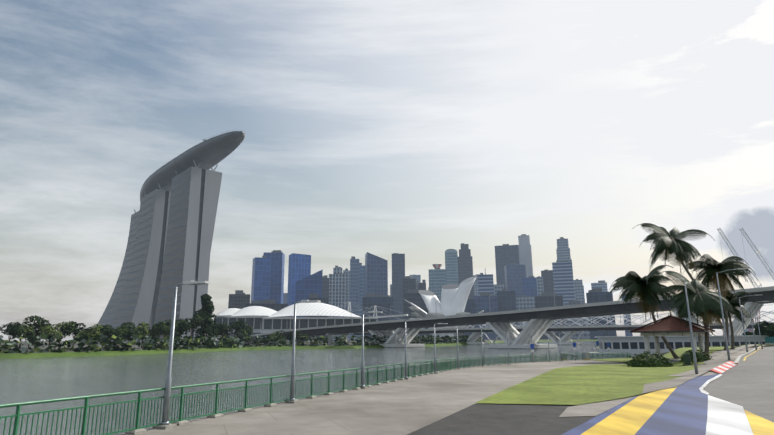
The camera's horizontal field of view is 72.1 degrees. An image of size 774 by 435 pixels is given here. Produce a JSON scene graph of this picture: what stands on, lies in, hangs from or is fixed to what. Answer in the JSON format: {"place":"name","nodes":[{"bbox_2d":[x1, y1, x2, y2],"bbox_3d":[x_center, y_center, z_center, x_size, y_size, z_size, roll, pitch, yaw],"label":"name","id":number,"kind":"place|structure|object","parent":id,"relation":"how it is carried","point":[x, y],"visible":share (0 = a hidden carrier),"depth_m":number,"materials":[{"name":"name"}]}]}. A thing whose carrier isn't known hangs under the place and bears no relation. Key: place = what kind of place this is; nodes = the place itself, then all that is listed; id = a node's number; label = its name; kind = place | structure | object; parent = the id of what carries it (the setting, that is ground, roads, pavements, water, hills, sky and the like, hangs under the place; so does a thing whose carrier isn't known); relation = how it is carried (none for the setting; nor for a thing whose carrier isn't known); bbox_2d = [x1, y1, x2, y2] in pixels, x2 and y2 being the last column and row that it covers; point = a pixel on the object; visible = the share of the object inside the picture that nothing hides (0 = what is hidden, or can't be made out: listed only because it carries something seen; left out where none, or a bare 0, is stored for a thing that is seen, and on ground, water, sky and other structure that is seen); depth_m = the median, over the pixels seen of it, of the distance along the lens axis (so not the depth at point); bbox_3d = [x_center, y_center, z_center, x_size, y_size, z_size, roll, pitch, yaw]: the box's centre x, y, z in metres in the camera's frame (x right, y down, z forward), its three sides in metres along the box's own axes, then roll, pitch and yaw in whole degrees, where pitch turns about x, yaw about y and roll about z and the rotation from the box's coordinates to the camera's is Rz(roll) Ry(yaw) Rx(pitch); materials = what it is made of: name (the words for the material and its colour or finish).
{"place":"outdoors","nodes":[
{"label":"outdoors","id":0,"kind":"place"},
{"bbox_2d":[0,339,597,358],"bbox_3d":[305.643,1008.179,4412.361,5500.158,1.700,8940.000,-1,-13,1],"label":"bank","id":1,"kind":"structure","parent":0,"point":[68,353],"depth_m":253.50,"materials":[{"name":"green plant"}]},
{"bbox_2d":[0,322,23,348],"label":"tree","id":2,"kind":"object","parent":1,"relation":"on","point":[19,330],"visible":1,"depth_m":179.67,"materials":[{"name":"green plant"}]},
{"bbox_2d":[11,324,33,347],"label":"tree","id":3,"kind":"object","parent":1,"relation":"on","point":[27,332],"visible":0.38,"depth_m":190.77,"materials":[{"name":"green plant"}]},
{"bbox_2d":[25,332,43,348],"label":"tree","id":4,"kind":"object","parent":1,"relation":"on","point":[31,337],"visible":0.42,"depth_m":242.94,"materials":[{"name":"green plant"}]},
{"bbox_2d":[22,315,51,347],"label":"tree","id":5,"kind":"object","parent":1,"relation":"on","point":[41,322],"visible":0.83,"depth_m":204.46,"materials":[{"name":"green plant"}]},
{"bbox_2d":[39,325,62,346],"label":"tree","id":6,"kind":"object","parent":1,"relation":"on","point":[42,331],"visible":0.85,"depth_m":194.20,"materials":[{"name":"green plant"}]},
{"bbox_2d":[52,322,77,343],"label":"tree","id":7,"kind":"object","parent":1,"relation":"on","point":[68,329],"visible":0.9,"depth_m":209.88,"materials":[{"name":"green plant"}]},
{"bbox_2d":[64,321,85,346],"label":"tree","id":8,"kind":"object","parent":1,"relation":"on","point":[76,324],"visible":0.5,"depth_m":219.75,"materials":[{"name":"green plant"}]},
{"bbox_2d":[74,327,95,346],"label":"tree","id":9,"kind":"object","parent":1,"relation":"on","point":[87,331],"visible":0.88,"depth_m":204.22,"materials":[{"name":"green plant"}]},
{"bbox_2d":[100,324,121,340],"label":"tree","id":10,"kind":"object","parent":1,"relation":"on","point":[109,329],"visible":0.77,"depth_m":216.31,"materials":[{"name":"green plant"}]},
{"bbox_2d":[89,209,139,341],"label":"hotel tower","id":11,"kind":"structure","parent":1,"relation":"on","point":[108,315],"depth_m":772.43,"materials":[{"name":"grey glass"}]},
{"bbox_2d":[115,324,130,345],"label":"tree","id":12,"kind":"object","parent":1,"relation":"on","point":[122,328],"visible":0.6,"depth_m":231.78,"materials":[{"name":"green plant"}]},
{"bbox_2d":[121,322,138,348],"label":"tree","id":13,"kind":"object","parent":1,"relation":"on","point":[129,334],"visible":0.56,"depth_m":237.13,"materials":[{"name":"green plant"}]},
{"bbox_2d":[111,183,170,341],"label":"hotel tower","id":14,"kind":"structure","parent":1,"relation":"on","point":[138,302],"depth_m":666.98,"materials":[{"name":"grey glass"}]},
{"bbox_2d":[132,322,150,347],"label":"tree","id":15,"kind":"object","parent":1,"relation":"on","point":[141,329],"visible":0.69,"depth_m":244.61,"materials":[{"name":"green plant"}]},
{"bbox_2d":[145,322,165,337],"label":"tree","id":16,"kind":"object","parent":1,"relation":"on","point":[155,330],"visible":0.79,"depth_m":251.03,"materials":[{"name":"green plant"}]},
{"bbox_2d":[153,318,178,336],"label":"tree","id":17,"kind":"object","parent":1,"relation":"on","point":[168,327],"visible":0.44,"depth_m":261.43,"materials":[{"name":"green plant"}]},
{"bbox_2d":[175,318,190,336],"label":"tree","id":18,"kind":"object","parent":1,"relation":"on","point":[184,325],"visible":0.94,"depth_m":272.12,"materials":[{"name":"green plant"}]},
{"bbox_2d":[151,160,221,341],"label":"hotel tower","id":19,"kind":"structure","parent":1,"relation":"on","point":[195,192],"depth_m":585.42,"materials":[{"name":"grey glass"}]},
{"bbox_2d":[140,131,244,201],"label":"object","id":20,"kind":"structure","parent":19,"relation":"on","point":[212,151],"depth_m":600.49,"materials":[{"name":"grey metal"}]},
{"bbox_2d":[184,315,203,336],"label":"tree","id":21,"kind":"object","parent":1,"relation":"on","point":[196,321],"visible":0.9,"depth_m":285.59,"materials":[{"name":"green plant"}]},
{"bbox_2d":[192,294,219,342],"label":"tree","id":22,"kind":"object","parent":1,"relation":"on","point":[205,311],"visible":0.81,"depth_m":305.68,"materials":[{"name":"green plant"}]},
{"bbox_2d":[215,322,231,336],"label":"tree","id":23,"kind":"object","parent":1,"relation":"on","point":[222,329],"visible":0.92,"depth_m":307.34,"materials":[{"name":"green plant"}]},
{"bbox_2d":[214,308,254,324],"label":"domed building","id":24,"kind":"structure","parent":1,"relation":"on","point":[222,316],"depth_m":607.46,"materials":[{"name":"white metal"}]},
{"bbox_2d":[227,320,248,344],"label":"tree","id":25,"kind":"object","parent":1,"relation":"on","point":[240,328],"visible":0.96,"depth_m":318.87,"materials":[{"name":"green plant"}]},
{"bbox_2d":[228,290,249,336],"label":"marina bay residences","id":26,"kind":"structure","parent":1,"relation":"on","point":[238,299],"depth_m":954.19,"materials":[{"name":"grey concrete"}]},
{"bbox_2d":[0,334,485,352],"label":"bank hedge","id":27,"kind":"object","parent":1,"relation":"on","point":[186,340],"visible":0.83,"depth_m":220.47,"materials":[{"name":"green plant"}]},
{"bbox_2d":[227,306,292,332],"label":"domed building","id":28,"kind":"structure","parent":1,"relation":"on","point":[242,314],"depth_m":575.97,"materials":[{"name":"white metal"}]},
{"bbox_2d":[251,256,270,300],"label":"skyscraper","id":29,"kind":"structure","parent":1,"relation":"on","point":[261,275],"depth_m":1119.46,"materials":[{"name":"blue glass"}]},
{"bbox_2d":[245,300,287,341],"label":"building","id":30,"kind":"structure","parent":1,"relation":"on","point":[270,304],"depth_m":870.78,"materials":[{"name":"grey glass"}]},
{"bbox_2d":[263,250,284,303],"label":"skyscraper","id":31,"kind":"structure","parent":1,"relation":"on","point":[277,257],"depth_m":1235.19,"materials":[{"name":"blue glass"}]},
{"bbox_2d":[287,253,310,340],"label":"skyscraper","id":32,"kind":"structure","parent":1,"relation":"on","point":[299,266],"depth_m":1188.28,"materials":[{"name":"blue glass"}]},
{"bbox_2d":[295,269,322,340],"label":"skyscraper","id":33,"kind":"structure","parent":1,"relation":"on","point":[306,287],"depth_m":1083.70,"materials":[{"name":"blue glass"}]},
{"bbox_2d":[308,294,328,340],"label":"building","id":34,"kind":"structure","parent":1,"relation":"on","point":[315,297],"depth_m":933.48,"materials":[{"name":"grey glass"}]},
{"bbox_2d":[261,302,375,332],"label":"domed building","id":35,"kind":"structure","parent":1,"relation":"on","point":[274,322],"depth_m":545.65,"materials":[{"name":"white glass"}]},
{"bbox_2d":[322,275,328,297],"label":"skyscraper","id":36,"kind":"structure","parent":1,"relation":"on","point":[325,286],"depth_m":1384.85,"materials":[{"name":"grey glass"}]},
{"bbox_2d":[329,273,346,339],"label":"skyscraper","id":37,"kind":"structure","parent":1,"relation":"on","point":[337,289],"depth_m":1484.44,"materials":[{"name":"glass"}]},
{"bbox_2d":[343,268,349,339],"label":"skyscraper","id":38,"kind":"structure","parent":1,"relation":"on","point":[346,271],"depth_m":1588.37,"materials":[{"name":"grey concrete"}]},
{"bbox_2d":[349,256,358,339],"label":"skyscraper","id":39,"kind":"structure","parent":1,"relation":"on","point":[354,280],"depth_m":1341.88,"materials":[{"name":"grey glass"}]},
{"bbox_2d":[359,263,364,339],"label":"skyscraper","id":40,"kind":"structure","parent":1,"relation":"on","point":[361,280],"depth_m":1393.07,"materials":[{"name":"grey glass"}]},
{"bbox_2d":[365,252,387,296],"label":"skyscraper","id":41,"kind":"structure","parent":1,"relation":"on","point":[376,275],"depth_m":1301.56,"materials":[{"name":"blue glass"}]},
{"bbox_2d":[362,293,392,340],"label":"building","id":42,"kind":"structure","parent":1,"relation":"on","point":[371,300],"depth_m":987.77,"materials":[{"name":"grey glass"}]},
{"bbox_2d":[392,253,404,329],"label":"skyscraper","id":43,"kind":"structure","parent":1,"relation":"on","point":[398,268],"depth_m":1496.40,"materials":[{"name":"grey glass"}]},
{"bbox_2d":[402,276,418,318],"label":"skyscraper","id":44,"kind":"structure","parent":1,"relation":"on","point":[408,282],"depth_m":1295.28,"materials":[{"name":"grey glass"}]},
{"bbox_2d":[403,289,431,339],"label":"building","id":45,"kind":"structure","parent":1,"relation":"on","point":[413,296],"depth_m":1036.87,"materials":[{"name":"grey glass"}]},
{"bbox_2d":[428,264,445,334],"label":"skyscraper","id":46,"kind":"structure","parent":1,"relation":"on","point":[437,278],"depth_m":1491.17,"materials":[{"name":"green glass"}]},
{"bbox_2d":[404,276,483,340],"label":"lotus-shaped museum","id":47,"kind":"structure","parent":1,"relation":"on","point":[454,297],"depth_m":514.79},
{"bbox_2d":[445,249,458,284],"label":"skyscraper","id":48,"kind":"structure","parent":1,"relation":"on","point":[451,261],"depth_m":1694.38,"materials":[{"name":"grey glass"}]},
{"bbox_2d":[458,243,473,298],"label":"skyscraper","id":49,"kind":"structure","parent":1,"relation":"on","point":[465,266],"depth_m":1788.73,"materials":[{"name":"grey glass"}]},
{"bbox_2d":[463,295,475,335],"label":"building","id":50,"kind":"structure","parent":1,"relation":"on","point":[470,306],"depth_m":975.24,"materials":[{"name":"grey glass"}]},
{"bbox_2d":[473,292,498,339],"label":"building","id":51,"kind":"structure","parent":1,"relation":"on","point":[484,302],"depth_m":1068.17,"materials":[{"name":"grey glass"}]},
{"bbox_2d":[478,272,493,295],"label":"skyscraper","id":52,"kind":"structure","parent":1,"relation":"on","point":[485,283],"depth_m":1372.08,"materials":[{"name":"blue glass"}]},
{"bbox_2d":[215,286,773,348],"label":"bridge","id":53,"kind":"structure","parent":1,"relation":"on","point":[540,322],"depth_m":254.18,"materials":[{"name":"concrete"}]},
{"bbox_2d":[494,282,503,295],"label":"skyscraper","id":54,"kind":"structure","parent":1,"relation":"on","point":[499,286],"depth_m":1412.09,"materials":[{"name":"blue glass"}]},
{"bbox_2d":[495,244,519,287],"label":"skyscraper","id":55,"kind":"structure","parent":1,"relation":"on","point":[506,254],"depth_m":1768.22,"materials":[{"name":"grey glass"}]},
{"bbox_2d":[497,288,517,339],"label":"building","id":56,"kind":"structure","parent":1,"relation":"on","point":[506,300],"depth_m":1110.58,"materials":[{"name":"grey glass"}]},
{"bbox_2d":[504,263,525,296],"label":"skyscraper","id":57,"kind":"structure","parent":1,"relation":"on","point":[515,273],"depth_m":1554.83,"materials":[{"name":"glass"}]},
{"bbox_2d":[518,234,532,277],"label":"skyscraper","id":58,"kind":"structure","parent":1,"relation":"on","point":[525,253],"depth_m":1854.77,"materials":[{"name":"stone"}]},
{"bbox_2d":[516,295,534,332],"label":"low building","id":59,"kind":"structure","parent":1,"relation":"on","point":[524,302],"depth_m":1244.30,"materials":[{"name":"glass"}]},
{"bbox_2d":[522,276,536,296],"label":"skyscraper","id":60,"kind":"structure","parent":1,"relation":"on","point":[529,285],"depth_m":1442.63,"materials":[{"name":"blue glass"}]},
{"bbox_2d":[536,276,543,295],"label":"skyscraper","id":61,"kind":"structure","parent":1,"relation":"on","point":[540,286],"depth_m":1435.82,"materials":[{"name":"blue glass"}]},
{"bbox_2d":[541,269,553,292],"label":"skyscraper","id":62,"kind":"structure","parent":1,"relation":"on","point":[548,282],"depth_m":1528.29,"materials":[{"name":"grey glass"}]},
{"bbox_2d":[534,292,565,338],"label":"building","id":63,"kind":"structure","parent":1,"relation":"on","point":[544,299],"depth_m":1040.17,"materials":[{"name":"grey glass"}]},
{"bbox_2d":[552,260,574,303],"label":"skyscraper","id":64,"kind":"structure","parent":1,"relation":"on","point":[563,280],"depth_m":1421.09,"materials":[{"name":"blue glass"}]},
{"bbox_2d":[354,318,773,344],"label":"bayfront bridge","id":65,"kind":"structure","parent":1,"relation":"on","point":[474,336],"depth_m":375.18,"materials":[{"name":"concrete"}]},
{"bbox_2d":[556,237,571,261],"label":"skyscraper","id":66,"kind":"structure","parent":1,"relation":"on","point":[563,250],"depth_m":1775.84,"materials":[{"name":"blue glass"}]},
{"bbox_2d":[563,300,589,338],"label":"building","id":67,"kind":"structure","parent":1,"relation":"on","point":[584,335],"depth_m":1061.88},
{"bbox_2d":[574,279,583,302],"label":"skyscraper","id":68,"kind":"structure","parent":1,"relation":"on","point":[578,290],"depth_m":1590.18,"materials":[{"name":"blue glass"}]},
{"bbox_2d":[417,311,773,343],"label":"pedestrian bridge","id":69,"kind":"structure","parent":1,"relation":"on","point":[628,320],"depth_m":381.88,"materials":[{"name":"silver metal"}]},
{"bbox_2d":[591,280,607,291],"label":"skyscraper","id":70,"kind":"structure","parent":1,"relation":"on","point":[602,284],"depth_m":1914.32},
{"bbox_2d":[586,288,616,339],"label":"office building","id":71,"kind":"structure","parent":1,"relation":"on","point":[595,295],"depth_m":823.85,"materials":[{"name":"grey glass"}]},
{"bbox_2d":[621,291,632,335],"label":"skyscraper","id":72,"kind":"structure","parent":1,"relation":"on","point":[627,333],"depth_m":1164.67,"materials":[{"name":"grey glass"}]},
{"bbox_2d":[0,341,639,434],"bbox_3d":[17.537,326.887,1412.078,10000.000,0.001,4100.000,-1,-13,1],"label":"water","id":73,"kind":"structure","parent":0,"point":[28,379],"depth_m":78.92,"materials":[{"name":"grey liquid"}]},
{"bbox_2d":[307,302,415,337],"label":"building","id":74,"kind":"structure","parent":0,"point":[376,316],"depth_m":574.98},
{"bbox_2d":[116,347,754,434],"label":"promenade","id":75,"kind":"structure","parent":0,"point":[405,407],"depth_m":19.11,"materials":[{"name":"concrete"}]},
{"bbox_2d":[152,280,210,428],"bbox_3d":[-5.547,3.685,14.485,1.280,3.900,0.420,-5,-14,18],"label":"promenade lamp","id":76,"kind":"object","parent":75,"relation":"on","point":[165,424],"visible":1,"depth_m":14.48,"materials":[{"name":"metal"}]},
{"bbox_2d":[284,300,320,402],"bbox_3d":[-3.259,5.188,20.721,1.280,3.900,0.420,-5,-14,19],"label":"promenade lamp","id":77,"kind":"object","parent":75,"relation":"on","point":[292,393],"visible":0.98,"depth_m":20.74,"materials":[{"name":"metal"}]},
{"bbox_2d":[0,352,631,434],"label":"railing","id":78,"kind":"object","parent":75,"relation":"on","point":[342,382],"visible":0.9,"depth_m":16.81,"materials":[{"name":"green metal"}]},
{"bbox_2d":[360,311,382,388],"bbox_3d":[-0.852,6.821,27.498,1.280,3.900,0.420,-5,-13,18],"label":"promenade lamp","id":79,"kind":"object","parent":75,"relation":"on","point":[362,376],"visible":0.96,"depth_m":27.56,"materials":[{"name":"metal"}]},
{"bbox_2d":[404,318,420,379],"bbox_3d":[1.640,8.591,34.843,1.280,3.900,0.420,-5,-13,18],"label":"promenade lamp","id":80,"kind":"object","parent":75,"relation":"on","point":[406,378],"visible":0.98,"depth_m":34.85,"materials":[{"name":"metal"}]},
{"bbox_2d":[434,323,447,373],"bbox_3d":[4.227,10.370,42.222,1.280,3.900,0.420,-5,-14,19],"label":"promenade lamp","id":81,"kind":"object","parent":75,"relation":"on","point":[435,371],"visible":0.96,"depth_m":42.23,"materials":[{"name":"metal"}]},
{"bbox_2d":[407,404,613,434],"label":"asphalt patch","id":82,"kind":"object","parent":75,"relation":"on","point":[484,419],"visible":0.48,"depth_m":15.16,"materials":[{"name":"grey asphalt"}]},
{"bbox_2d":[559,396,634,416],"bbox_3d":[7.660,6.825,19.392,1.371,0.117,8.553,-9,-15,32],"label":"concrete apron","id":83,"kind":"object","parent":75,"relation":"on","point":[594,409],"visible":0.93,"depth_m":18.15,"materials":[{"name":"grey concrete"}]},
{"bbox_2d":[606,265,678,358],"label":"leaning palm","id":84,"kind":"object","parent":75,"relation":"on","point":[648,288],"visible":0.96,"depth_m":73.78,"materials":[{"name":"green plant"}]},
{"bbox_2d":[623,350,675,366],"bbox_3d":[26.510,14.254,53.516,5.138,1.670,2.841,-1,-13,1],"label":"shrub","id":85,"kind":"object","parent":75,"relation":"on","point":[638,361],"visible":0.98,"depth_m":53.05,"materials":[{"name":"green plant"}]},
{"bbox_2d":[562,374,773,434],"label":"painted road surface","id":86,"kind":"object","parent":75,"relation":"on","point":[688,408],"visible":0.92,"depth_m":15.78,"materials":[{"name":"paint"}]},
{"bbox_2d":[630,312,714,362],"bbox_3d":[35.560,14.759,65.933,8.092,6.065,8.092,-10,-16,37],"label":"park shelter","id":87,"kind":"object","parent":75,"relation":"on","point":[669,326],"visible":0.81,"depth_m":64.82,"materials":[{"name":"ceramic"}]},
{"bbox_2d":[637,223,714,327],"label":"tall palm","id":88,"kind":"object","parent":75,"relation":"on","point":[669,243],"visible":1,"depth_m":78.18,"materials":[{"name":"green plant"}]},
{"bbox_2d":[678,278,697,373],"bbox_3d":[22.168,7.990,38.777,0.684,6.747,4.409,-8,-15,30],"label":"street lamp","id":89,"kind":"object","parent":75,"relation":"on","point":[694,354],"visible":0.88,"depth_m":38.57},
{"bbox_2d":[656,271,738,353],"bbox_3d":[37.725,11.464,64.326,7.392,10.222,7.380,7,-15,-30],"label":"palm","id":90,"kind":"object","parent":75,"relation":"on","point":[703,303],"visible":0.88,"depth_m":63.34,"materials":[{"name":"green plant"}]},
{"bbox_2d":[680,254,756,349],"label":"palm","id":91,"kind":"object","parent":75,"relation":"on","point":[710,266],"visible":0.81,"depth_m":79.60,"materials":[{"name":"green plant"}]},
{"bbox_2d":[711,361,736,373],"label":"striped curb","id":92,"kind":"structure","parent":75,"relation":"on","point":[724,367],"depth_m":40.61,"materials":[{"name":"paint"}]},
{"bbox_2d":[716,268,747,360],"bbox_3d":[31.701,8.780,48.152,2.847,8.217,0.686,-8,-15,31],"label":"road lamp","id":93,"kind":"object","parent":75,"relation":"on","point":[728,353],"visible":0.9,"depth_m":48.46,"materials":[{"name":"metal"}]},
{"bbox_2d":[713,290,753,348],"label":"palm","id":94,"kind":"object","parent":75,"relation":"on","point":[733,300],"visible":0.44,"depth_m":84.95,"materials":[{"name":"green plant"}]},
{"bbox_2d":[476,364,700,404],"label":"lawn","id":95,"kind":"structure","parent":0,"point":[579,385],"depth_m":29.10,"materials":[{"name":"green plant"}]},
{"bbox_2d":[591,344,773,365],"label":"grass","id":96,"kind":"structure","parent":0,"point":[679,351],"depth_m":82.06,"materials":[{"name":"green plant"}]},
{"bbox_2d":[679,349,712,362],"bbox_3d":[31.132,13.921,53.423,3.415,1.429,2.402,-1,-13,1],"label":"shrub","id":97,"kind":"object","parent":96,"relation":"on","point":[700,356],"visible":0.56,"depth_m":53.15,"materials":[{"name":"green plant"}]},
{"bbox_2d":[751,321,768,334],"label":"tree","id":98,"kind":"object","parent":96,"relation":"on","point":[761,327],"visible":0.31,"depth_m":139.76,"materials":[{"name":"green plant"}]},
{"bbox_2d":[669,344,758,375],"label":"footpath","id":99,"kind":"structure","parent":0,"point":[718,359],"depth_m":47.44,"materials":[{"name":"concrete"}]},
{"bbox_2d":[642,376,696,393],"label":"pavement","id":100,"kind":"structure","parent":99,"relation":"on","point":[666,384],"depth_m":28.85,"materials":[{"name":"concrete"}]},
{"bbox_2d":[701,346,773,434],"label":"road","id":101,"kind":"structure","parent":0,"point":[747,384],"depth_m":27.18,"materials":[{"name":"grey asphalt"}]},
{"bbox_2d":[699,374,721,393],"bbox_3d":[17.969,9.157,29.460,0.632,0.102,15.727,-9,-15,33],"label":"road edge line","id":102,"kind":"object","parent":101,"relation":"on","point":[706,383],"visible":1,"depth_m":29.39,"materials":[{"name":"white paint"}]},
{"bbox_2d":[735,345,764,364],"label":"road kerb","id":103,"kind":"structure","parent":101,"relation":"on","point":[737,360],"depth_m":55.63,"materials":[{"name":"paint"}]},
{"bbox_2d":[763,323,773,336],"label":"tree","id":104,"kind":"object","parent":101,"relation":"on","point":[768,329],"visible":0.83,"depth_m":133.77,"materials":[{"name":"green plant"}]},
{"label":"ground","id":105,"kind":"structure","parent":0,"visible":0},
{"bbox_2d":[589,335,768,355],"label":"floating boathouse","id":106,"kind":"object","parent":105,"relation":"on","point":[632,345],"visible":0.56,"depth_m":141.75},
{"bbox_2d":[717,228,773,331],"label":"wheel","id":107,"kind":"object","parent":105,"relation":"on","point":[741,230],"visible":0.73,"depth_m":349.23,"materials":[{"name":"grey metal"}]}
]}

